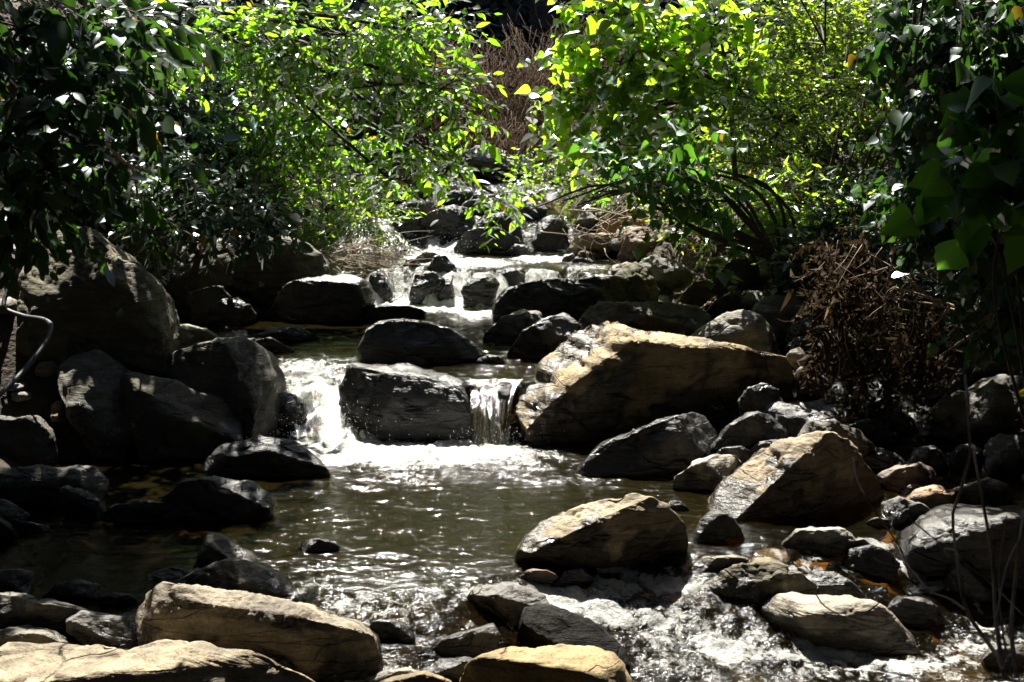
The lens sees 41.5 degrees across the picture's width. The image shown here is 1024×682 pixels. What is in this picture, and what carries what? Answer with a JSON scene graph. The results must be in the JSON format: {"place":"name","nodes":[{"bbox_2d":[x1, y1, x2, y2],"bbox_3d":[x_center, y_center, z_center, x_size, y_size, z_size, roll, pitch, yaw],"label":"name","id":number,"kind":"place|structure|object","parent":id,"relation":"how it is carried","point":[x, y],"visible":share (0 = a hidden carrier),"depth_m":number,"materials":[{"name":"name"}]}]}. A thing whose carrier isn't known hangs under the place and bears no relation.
{"place":"outdoors","nodes":[
{"label":"outdoors","id":0,"kind":"place"},
{"bbox_2d":[0,162,1023,681],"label":"stream water","id":1,"kind":"structure","parent":0,"point":[426,536],"depth_m":8.72,"materials":[{"name":"liquid"}]},
{"bbox_2d":[0,568,35,594],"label":"rock","id":2,"kind":"object","parent":1,"relation":"on","point":[19,580],"visible":0.67,"depth_m":7.61,"materials":[{"name":"grey stone"}]},
{"bbox_2d":[42,579,99,605],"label":"rock","id":3,"kind":"object","parent":1,"relation":"on","point":[81,592],"visible":0.81,"depth_m":7.51,"materials":[{"name":"stone"}]},
{"bbox_2d":[57,485,106,516],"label":"rock","id":4,"kind":"object","parent":1,"relation":"in","point":[76,501],"visible":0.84,"depth_m":8.85,"materials":[{"name":"stone"}]},
{"bbox_2d":[66,610,137,649],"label":"rock","id":5,"kind":"object","parent":1,"relation":"on","point":[87,627],"visible":0.69,"depth_m":7.06,"materials":[{"name":"grey stone"}]},
{"bbox_2d":[101,499,184,522],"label":"rock","id":6,"kind":"object","parent":1,"relation":"on","point":[142,510],"visible":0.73,"depth_m":8.75,"materials":[{"name":"stone"}]},
{"bbox_2d":[162,475,274,521],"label":"boulder","id":7,"kind":"object","parent":1,"relation":"in","point":[212,497],"visible":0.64,"depth_m":8.77,"materials":[{"name":"stone"}]},
{"bbox_2d":[193,532,257,568],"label":"rock","id":8,"kind":"object","parent":1,"relation":"on","point":[215,547],"visible":0.59,"depth_m":7.96,"materials":[{"name":"grey stone"}]},
{"bbox_2d":[200,297,256,335],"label":"rock","id":9,"kind":"object","parent":1,"relation":"on","point":[233,311],"visible":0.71,"depth_m":12.92,"materials":[{"name":"stone"}]},
{"bbox_2d":[202,435,329,477],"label":"boulder","id":10,"kind":"object","parent":1,"relation":"in","point":[258,455],"visible":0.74,"depth_m":9.69,"materials":[{"name":"stone"}]},
{"bbox_2d":[280,367,357,441],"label":"waterfall","id":11,"kind":"structure","parent":1,"relation":"on","point":[320,390],"depth_m":10.77,"materials":[{"name":"liquid"}]},
{"bbox_2d":[274,274,375,321],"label":"boulder","id":12,"kind":"object","parent":1,"relation":"in","point":[344,298],"visible":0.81,"depth_m":13.05,"materials":[{"name":"stone"}]},
{"bbox_2d":[369,618,415,649],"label":"rock","id":13,"kind":"object","parent":1,"relation":"on","point":[393,631],"visible":0.91,"depth_m":7.31,"materials":[{"name":"stone"}]},
{"bbox_2d":[338,362,476,441],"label":"boulder","id":14,"kind":"object","parent":1,"relation":"in","point":[415,402],"visible":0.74,"depth_m":10.56,"materials":[{"name":"stone"}]},
{"bbox_2d":[357,318,484,363],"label":"boulder","id":15,"kind":"object","parent":1,"relation":"in","point":[391,341],"visible":0.74,"depth_m":11.31,"materials":[{"name":"stone"}]},
{"bbox_2d":[419,205,475,236],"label":"boulder","id":16,"kind":"object","parent":1,"relation":"in","point":[450,219],"visible":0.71,"depth_m":15.91,"materials":[{"name":"stone"}]},
{"bbox_2d":[417,623,500,666],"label":"rock","id":17,"kind":"object","parent":1,"relation":"on","point":[477,641],"visible":0.69,"depth_m":7.27,"materials":[{"name":"stone"}]},
{"bbox_2d":[461,273,499,307],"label":"rock","id":18,"kind":"object","parent":1,"relation":"in","point":[479,289],"visible":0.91,"depth_m":13.70,"materials":[{"name":"stone"}]},
{"bbox_2d":[469,379,502,444],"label":"waterfall","id":19,"kind":"structure","parent":1,"relation":"on","point":[488,381],"depth_m":10.50,"materials":[{"name":"liquid"}]},
{"bbox_2d":[454,227,521,253],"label":"boulder","id":20,"kind":"object","parent":1,"relation":"in","point":[472,240],"visible":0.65,"depth_m":15.43,"materials":[{"name":"stone"}]},
{"bbox_2d":[466,581,549,625],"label":"rock","id":21,"kind":"object","parent":1,"relation":"on","point":[508,601],"visible":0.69,"depth_m":7.56,"materials":[{"name":"grey stone"}]},
{"bbox_2d":[483,309,541,341],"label":"boulder","id":22,"kind":"object","parent":1,"relation":"in","point":[510,327],"visible":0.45,"depth_m":12.17,"materials":[{"name":"stone"}]},
{"bbox_2d":[507,312,580,358],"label":"boulder","id":23,"kind":"object","parent":1,"relation":"in","point":[541,338],"visible":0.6,"depth_m":11.47,"materials":[{"name":"stone"}]},
{"bbox_2d":[492,274,635,320],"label":"boulder","id":24,"kind":"object","parent":1,"relation":"in","point":[575,298],"visible":0.58,"depth_m":13.09,"materials":[{"name":"stone"}]},
{"bbox_2d":[518,603,630,674],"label":"rock","id":25,"kind":"object","parent":1,"relation":"on","point":[540,625],"visible":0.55,"depth_m":7.41,"materials":[{"name":"black stone"}]},
{"bbox_2d":[615,262,659,301],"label":"boulder","id":26,"kind":"object","parent":1,"relation":"in","point":[641,278],"visible":0.48,"depth_m":13.49,"materials":[{"name":"stone"}]},
{"bbox_2d":[577,412,717,476],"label":"boulder","id":27,"kind":"object","parent":1,"relation":"in","point":[676,443],"visible":0.87,"depth_m":9.73,"materials":[{"name":"stone"}]},
{"bbox_2d":[672,454,740,492],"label":"boulder","id":28,"kind":"object","parent":1,"relation":"in","point":[710,472],"visible":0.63,"depth_m":9.38,"materials":[{"name":"stone"}]},
{"bbox_2d":[693,509,744,546],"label":"rock","id":29,"kind":"object","parent":1,"relation":"in","point":[714,525],"visible":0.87,"depth_m":8.39,"materials":[{"name":"stone"}]},
{"bbox_2d":[706,557,788,604],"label":"rock","id":30,"kind":"object","parent":1,"relation":"on","point":[739,580],"visible":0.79,"depth_m":7.88,"materials":[{"name":"stone"}]},
{"bbox_2d":[709,411,787,457],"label":"boulder","id":31,"kind":"object","parent":1,"relation":"on","point":[749,430],"visible":0.58,"depth_m":9.81,"materials":[{"name":"stone"}]},
{"bbox_2d":[781,526,854,560],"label":"rock","id":32,"kind":"object","parent":1,"relation":"on","point":[832,542],"visible":0.99,"depth_m":8.30,"materials":[{"name":"stone"}]},
{"bbox_2d":[797,419,875,455],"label":"boulder","id":33,"kind":"object","parent":1,"relation":"on","point":[860,441],"visible":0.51,"depth_m":9.73,"materials":[{"name":"grey stone"}]},
{"bbox_2d":[841,544,899,584],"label":"rock","id":34,"kind":"object","parent":1,"relation":"in","point":[859,561],"visible":0.98,"depth_m":8.24,"materials":[{"name":"stone"}]},
{"bbox_2d":[848,418,897,450],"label":"rock","id":35,"kind":"object","parent":1,"relation":"on","point":[873,431],"visible":0.71,"depth_m":10.21,"materials":[{"name":"stone"}]},
{"bbox_2d":[881,496,929,535],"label":"rock","id":36,"kind":"object","parent":1,"relation":"in","point":[895,511],"visible":0.71,"depth_m":8.70,"materials":[{"name":"grey stone"}]},
{"bbox_2d":[877,462,944,496],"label":"rock","id":37,"kind":"object","parent":1,"relation":"on","point":[896,479],"visible":0.71,"depth_m":9.37,"materials":[{"name":"stone"}]},
{"bbox_2d":[0,0,1023,681],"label":"terrain","id":38,"kind":"structure","parent":0,"point":[12,360],"depth_m":10.31,"materials":[{"name":"soil"}]},
{"bbox_2d":[0,249,53,396],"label":"branch","id":39,"kind":"object","parent":38,"relation":"on","point":[21,373],"visible":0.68,"depth_m":9.93,"materials":[{"name":"brown wood"}]},
{"bbox_2d":[0,415,61,466],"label":"boulder","id":40,"kind":"object","parent":38,"relation":"on","point":[28,440],"visible":0.63,"depth_m":9.90,"materials":[{"name":"stone"}]},
{"bbox_2d":[0,624,70,646],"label":"rock","id":41,"kind":"object","parent":38,"relation":"on","point":[30,634],"visible":0.4,"depth_m":6.89,"materials":[{"name":"grey stone"}]},
{"bbox_2d":[0,591,88,634],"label":"rock","id":42,"kind":"object","parent":38,"relation":"on","point":[18,609],"visible":0.69,"depth_m":7.11,"materials":[{"name":"grey stone"}]},
{"bbox_2d":[0,464,108,518],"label":"boulder","id":43,"kind":"object","parent":38,"relation":"on","point":[36,487],"visible":0.62,"depth_m":9.07,"materials":[{"name":"grey stone"}]},
{"bbox_2d":[57,349,136,466],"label":"boulder","id":44,"kind":"object","parent":38,"relation":"on","point":[90,393],"visible":0.7,"depth_m":10.14,"materials":[{"name":"stone"}]},
{"bbox_2d":[16,226,179,376],"bbox_3d":[-3.276,-0.280,11.007,1.237,1.381,1.336,0,12,0],"label":"boulder","id":45,"kind":"object","parent":38,"relation":"on","point":[129,320],"visible":0.7,"depth_m":10.45,"materials":[{"name":"stone"}]},
{"bbox_2d":[0,0,223,298],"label":"broadleaf tree","id":46,"kind":"object","parent":38,"relation":"on","point":[40,109],"visible":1,"depth_m":6.27,"materials":[{"name":"green plant"}]},
{"bbox_2d":[0,0,292,245],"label":"undergrowth shrub","id":47,"kind":"object","parent":38,"relation":"on","point":[194,128],"visible":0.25,"depth_m":14.69,"materials":[{"name":"green plant"}]},
{"bbox_2d":[0,639,314,681],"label":"boulder","id":48,"kind":"object","parent":38,"relation":"on","point":[165,660],"visible":1,"depth_m":6.59,"materials":[{"name":"beige stone"}]},
{"bbox_2d":[119,370,243,458],"bbox_3d":[-2.485,0.714,10.426,0.981,1.040,0.765,0,12,0],"label":"boulder","id":49,"kind":"object","parent":38,"relation":"on","point":[166,418],"visible":0.66,"depth_m":10.12,"materials":[{"name":"stone"}]},
{"bbox_2d":[176,286,235,325],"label":"boulder","id":50,"kind":"object","parent":38,"relation":"on","point":[194,306],"visible":0.47,"depth_m":13.10,"materials":[{"name":"stone"}]},
{"bbox_2d":[95,139,324,283],"bbox_3d":[-2.882,-0.940,12.928,2.368,1.941,1.239,4,13,20],"label":"undergrowth shrub","id":51,"kind":"object","parent":38,"relation":"on","point":[162,253],"visible":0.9,"depth_m":12.66,"materials":[{"name":"green plant"}]},
{"bbox_2d":[161,337,286,439],"bbox_3d":[-2.308,0.629,10.710,0.994,1.388,1.089,0,12,0],"label":"boulder","id":52,"kind":"object","parent":38,"relation":"on","point":[244,378],"visible":0.5,"depth_m":10.37,"materials":[{"name":"stone"}]},
{"bbox_2d":[172,558,293,596],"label":"boulder","id":53,"kind":"object","parent":38,"relation":"on","point":[241,575],"visible":0.54,"depth_m":7.62,"materials":[{"name":"grey stone"}]},
{"bbox_2d":[163,228,329,322],"bbox_3d":[-2.673,-0.609,13.821,1.679,1.144,0.896,0,12,0],"label":"boulder","id":54,"kind":"object","parent":38,"relation":"on","point":[255,286],"visible":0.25,"depth_m":13.43,"materials":[{"name":"stone"}]},
{"bbox_2d":[135,581,381,681],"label":"boulder","id":55,"kind":"object","parent":38,"relation":"on","point":[314,643],"visible":0.77,"depth_m":6.97,"materials":[{"name":"beige stone"}]},
{"bbox_2d":[66,0,487,159],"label":"background tree","id":56,"kind":"object","parent":38,"relation":"on","point":[82,10],"visible":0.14,"depth_m":18.44,"materials":[{"name":"green plant"}]},
{"bbox_2d":[198,58,404,251],"bbox_3d":[-2.413,-1.996,15.321,2.409,2.467,1.277,0,12,0],"label":"streamside tree","id":57,"kind":"object","parent":38,"relation":"on","point":[264,152],"visible":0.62,"depth_m":15.19,"materials":[{"name":"green plant"}]},
{"bbox_2d":[78,0,540,250],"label":"overhanging tree","id":58,"kind":"object","parent":38,"relation":"on","point":[242,25],"visible":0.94,"depth_m":12.95,"materials":[{"name":"green plant"}]},
{"bbox_2d":[267,139,424,260],"bbox_3d":[-1.934,-1.531,15.312,1.947,1.524,1.797,0,12,0],"label":"feathery shrub","id":59,"kind":"object","parent":38,"relation":"on","point":[333,223],"visible":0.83,"depth_m":15.07,"materials":[{"name":"green plant"}]},
{"bbox_2d":[319,231,431,300],"bbox_3d":[-1.340,-0.658,14.412,1.779,1.022,0.980,1,12,6],"label":"twig tangle","id":60,"kind":"object","parent":38,"relation":"on","point":[363,261],"visible":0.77,"depth_m":14.31,"materials":[{"name":"brown wood"}]},
{"bbox_2d":[319,28,502,167],"bbox_3d":[-1.962,-3.541,20.412,3.782,2.520,3.074,0,12,0],"label":"dry reed clump","id":61,"kind":"object","parent":38,"relation":"on","point":[426,138],"visible":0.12,"depth_m":19.98,"materials":[{"name":"brown plant"}]},
{"bbox_2d":[353,10,556,157],"bbox_3d":[-0.613,-3.896,21.451,3.667,2.739,3.129,6,13,24],"label":"dry reed clump","id":62,"kind":"object","parent":38,"relation":"on","point":[470,89],"visible":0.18,"depth_m":21.00,"materials":[{"name":"brown plant"}]},
{"bbox_2d":[245,0,737,113],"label":"woods","id":63,"kind":"object","parent":38,"relation":"on","point":[490,8],"visible":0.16,"depth_m":28.96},
{"bbox_2d":[408,98,576,183],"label":"dry reed clump","id":64,"kind":"object","parent":38,"relation":"on","point":[511,135],"visible":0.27,"depth_m":19.52,"materials":[{"name":"brown plant"}]},
{"bbox_2d":[458,145,537,192],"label":"boulder","id":65,"kind":"object","parent":38,"relation":"on","point":[485,159],"visible":0.45,"depth_m":18.56,"materials":[{"name":"stone"}]},
{"bbox_2d":[0,223,1023,681],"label":"pebbles","id":66,"kind":"object","parent":38,"relation":"on","point":[766,549],"visible":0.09,"depth_m":8.29,"materials":[{"name":"stone"}]},
{"bbox_2d":[276,392,307,437],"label":"rock","id":67,"kind":"object","parent":66,"relation":"on","point":[293,404],"visible":0.56,"depth_m":10.69,"materials":[{"name":"stone"}]},
{"bbox_2d":[886,595,943,634],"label":"rock","id":68,"kind":"object","parent":66,"relation":"on","point":[916,613],"visible":0.88,"depth_m":7.96,"materials":[{"name":"stone"}]},
{"bbox_2d":[947,444,983,478],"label":"rock","id":69,"kind":"object","parent":66,"relation":"on","point":[957,459],"visible":0.84,"depth_m":9.83,"materials":[{"name":"stone"}]},
{"bbox_2d":[942,561,992,610],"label":"rock","id":70,"kind":"object","parent":66,"relation":"on","point":[976,587],"visible":0.83,"depth_m":8.21,"materials":[{"name":"stone"}]},
{"bbox_2d":[0,0,1023,481],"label":"bank stones","id":71,"kind":"object","parent":38,"relation":"on","point":[752,298],"visible":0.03,"depth_m":13.93,"materials":[{"name":"stone"}]},
{"bbox_2d":[0,0,1023,272],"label":"ground cover","id":72,"kind":"object","parent":38,"relation":"on","point":[52,6],"visible":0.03,"depth_m":16.08,"materials":[{"name":"green plant"}]},
{"bbox_2d":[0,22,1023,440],"bbox_3d":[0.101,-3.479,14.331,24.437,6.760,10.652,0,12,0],"label":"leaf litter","id":73,"kind":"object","parent":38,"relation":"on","point":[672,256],"visible":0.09,"depth_m":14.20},
{"bbox_2d":[438,10,622,163],"bbox_3d":[0.230,-3.873,21.133,3.075,2.835,3.732,0,12,0],"label":"dry reed clump","id":74,"kind":"object","parent":38,"relation":"on","point":[536,78],"visible":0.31,"depth_m":20.91,"materials":[{"name":"brown plant"}]},
{"bbox_2d":[460,644,632,681],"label":"boulder","id":75,"kind":"object","parent":38,"relation":"on","point":[564,663],"visible":1,"depth_m":6.82,"materials":[{"name":"beige stone"}]},
{"bbox_2d":[531,215,568,253],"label":"boulder","id":76,"kind":"object","parent":38,"relation":"on","point":[540,241],"visible":0.85,"depth_m":15.66,"materials":[{"name":"stone"}]},
{"bbox_2d":[495,127,658,216],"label":"streamside shrub","id":77,"kind":"object","parent":38,"relation":"on","point":[539,173],"visible":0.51,"depth_m":16.73,"materials":[{"name":"green plant"}]},
{"bbox_2d":[515,493,687,568],"bbox_3d":[0.530,1.231,8.299,1.088,0.711,0.597,-2,12,-9],"label":"boulder","id":78,"kind":"object","parent":38,"relation":"on","point":[628,529],"visible":0.68,"depth_m":8.03,"materials":[{"name":"beige stone"}]},
{"bbox_2d":[539,186,683,263],"bbox_3d":[1.334,-1.134,14.794,1.804,1.086,1.178,4,13,18],"label":"twig tangle","id":79,"kind":"object","parent":38,"relation":"on","point":[627,230],"visible":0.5,"depth_m":14.64,"materials":[{"name":"brown wood"}]},
{"bbox_2d":[617,227,663,263],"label":"boulder","id":80,"kind":"object","parent":38,"relation":"on","point":[632,239],"visible":0.52,"depth_m":14.48,"materials":[{"name":"stone"}]},
{"bbox_2d":[578,300,711,335],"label":"boulder","id":81,"kind":"object","parent":38,"relation":"on","point":[669,317],"visible":0.52,"depth_m":11.91,"materials":[{"name":"stone"}]},
{"bbox_2d":[514,0,777,259],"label":"broadleaf shrub","id":82,"kind":"object","parent":38,"relation":"on","point":[630,19],"visible":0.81,"depth_m":12.72,"materials":[{"name":"green plant"}]},
{"bbox_2d":[513,320,795,444],"bbox_3d":[1.143,0.496,10.954,2.277,1.410,1.128,0,12,0],"label":"boulder","id":83,"kind":"object","parent":38,"relation":"on","point":[604,380],"visible":0.66,"depth_m":10.49,"materials":[{"name":"beige stone"}]},
{"bbox_2d":[639,255,692,295],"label":"boulder","id":84,"kind":"object","parent":38,"relation":"on","point":[669,274],"visible":0.41,"depth_m":13.79,"materials":[{"name":"grey stone"}]},
{"bbox_2d":[567,103,775,281],"bbox_3d":[1.498,-1.245,11.989,2.040,1.729,1.276,0,12,0],"label":"branch shrub","id":85,"kind":"object","parent":38,"relation":"on","point":[683,155],"visible":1,"depth_m":11.90,"materials":[{"name":"green plant"}]},
{"bbox_2d":[530,0,925,295],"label":"fine leaved shrub","id":86,"kind":"object","parent":38,"relation":"on","point":[801,118],"visible":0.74,"depth_m":12.75,"materials":[{"name":"green plant"}]},
{"bbox_2d":[691,309,780,354],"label":"boulder","id":87,"kind":"object","parent":38,"relation":"on","point":[751,329],"visible":0.49,"depth_m":11.20,"materials":[{"name":"grey stone"}]},
{"bbox_2d":[713,255,759,298],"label":"boulder","id":88,"kind":"object","parent":38,"relation":"on","point":[744,270],"visible":0.65,"depth_m":12.77,"materials":[{"name":"stone"}]},
{"bbox_2d":[639,152,877,279],"bbox_3d":[2.395,-1.037,12.779,2.358,1.548,1.171,5,13,21],"label":"willow like shrub","id":89,"kind":"object","parent":38,"relation":"on","point":[765,217],"visible":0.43,"depth_m":12.73,"materials":[{"name":"green plant"}]},
{"bbox_2d":[743,569,816,614],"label":"rock","id":90,"kind":"object","parent":38,"relation":"on","point":[798,582],"visible":0.45,"depth_m":7.86,"materials":[{"name":"stone"}]},
{"bbox_2d":[750,294,817,347],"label":"boulder","id":91,"kind":"object","parent":38,"relation":"on","point":[768,308],"visible":0.48,"depth_m":11.81,"materials":[{"name":"grey stone"}]},
{"bbox_2d":[601,0,967,161],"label":"background tree","id":92,"kind":"object","parent":38,"relation":"on","point":[724,38],"visible":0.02,"depth_m":17.04,"materials":[{"name":"green plant"}]},
{"bbox_2d":[760,401,831,437],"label":"boulder","id":93,"kind":"object","parent":38,"relation":"on","point":[791,419],"visible":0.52,"depth_m":10.05,"materials":[{"name":"stone"}]},
{"bbox_2d":[737,382,782,415],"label":"boulder","id":94,"kind":"object","parent":93,"relation":"on","point":[759,397],"visible":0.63,"depth_m":10.18,"materials":[{"name":"stone"}]},
{"bbox_2d":[707,431,886,535],"bbox_3d":[1.916,0.942,9.187,1.333,0.825,0.715,-3,13,-14],"label":"boulder","id":95,"kind":"object","parent":38,"relation":"on","point":[784,482],"visible":0.84,"depth_m":8.90,"materials":[{"name":"beige stone"}]},
{"bbox_2d":[804,569,865,598],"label":"rock","id":96,"kind":"object","parent":38,"relation":"on","point":[831,583],"visible":0.59,"depth_m":7.91,"materials":[{"name":"stone"}]},
{"bbox_2d":[755,592,921,678],"bbox_3d":[1.878,1.712,7.830,0.910,0.550,0.430,0,12,0],"label":"boulder","id":97,"kind":"object","parent":38,"relation":"on","point":[812,619],"visible":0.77,"depth_m":7.65,"materials":[{"name":"stone"}]},
{"bbox_2d":[763,165,992,346],"bbox_3d":[3.184,-0.715,11.414,1.553,1.437,2.253,-5,13,-23],"label":"bank shrub","id":98,"kind":"object","parent":38,"relation":"on","point":[832,229],"visible":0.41,"depth_m":11.79,"materials":[{"name":"green plant"}]},
{"bbox_2d":[778,207,979,431],"bbox_3d":[2.833,-0.217,10.581,1.592,1.690,1.490,-5,13,-23],"label":"dead brush","id":99,"kind":"object","parent":38,"relation":"on","point":[848,366],"visible":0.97,"depth_m":10.38,"materials":[{"name":"plant"}]},
{"bbox_2d":[814,375,1023,679],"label":"bare sapling","id":100,"kind":"object","parent":38,"relation":"on","point":[999,657],"visible":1,"depth_m":4.36,"materials":[{"name":"brown wood"}]},
{"bbox_2d":[848,0,1023,373],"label":"vine covered tree","id":101,"kind":"object","parent":38,"relation":"on","point":[935,57],"visible":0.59,"depth_m":9.43,"materials":[{"name":"green plant"}]},
{"bbox_2d":[879,66,1023,422],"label":"leaved sapling","id":102,"kind":"object","parent":38,"relation":"on","point":[984,186],"visible":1,"depth_m":5.89,"materials":[{"name":"green plant"}]},
{"bbox_2d":[893,503,1023,601],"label":"boulder","id":103,"kind":"object","parent":38,"relation":"on","point":[927,557],"visible":0.67,"depth_m":8.27,"materials":[{"name":"stone"}]},
{"bbox_2d":[921,374,1023,450],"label":"boulder","id":104,"kind":"object","parent":38,"relation":"on","point":[993,404],"visible":0.59,"depth_m":10.19,"materials":[{"name":"grey stone"}]},
{"bbox_2d":[929,390,970,429],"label":"rock","id":105,"kind":"object","parent":104,"relation":"on","point":[944,410],"visible":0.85,"depth_m":10.23,"materials":[{"name":"grey stone"}]},
{"bbox_2d":[949,477,1013,504],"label":"rock","id":106,"kind":"object","parent":38,"relation":"on","point":[970,492],"visible":0.52,"depth_m":9.02,"materials":[{"name":"stone"}]},
{"bbox_2d":[980,433,1023,486],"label":"boulder","id":107,"kind":"object","parent":38,"relation":"on","point":[1003,456],"visible":0.86,"depth_m":9.70,"materials":[{"name":"grey stone"}]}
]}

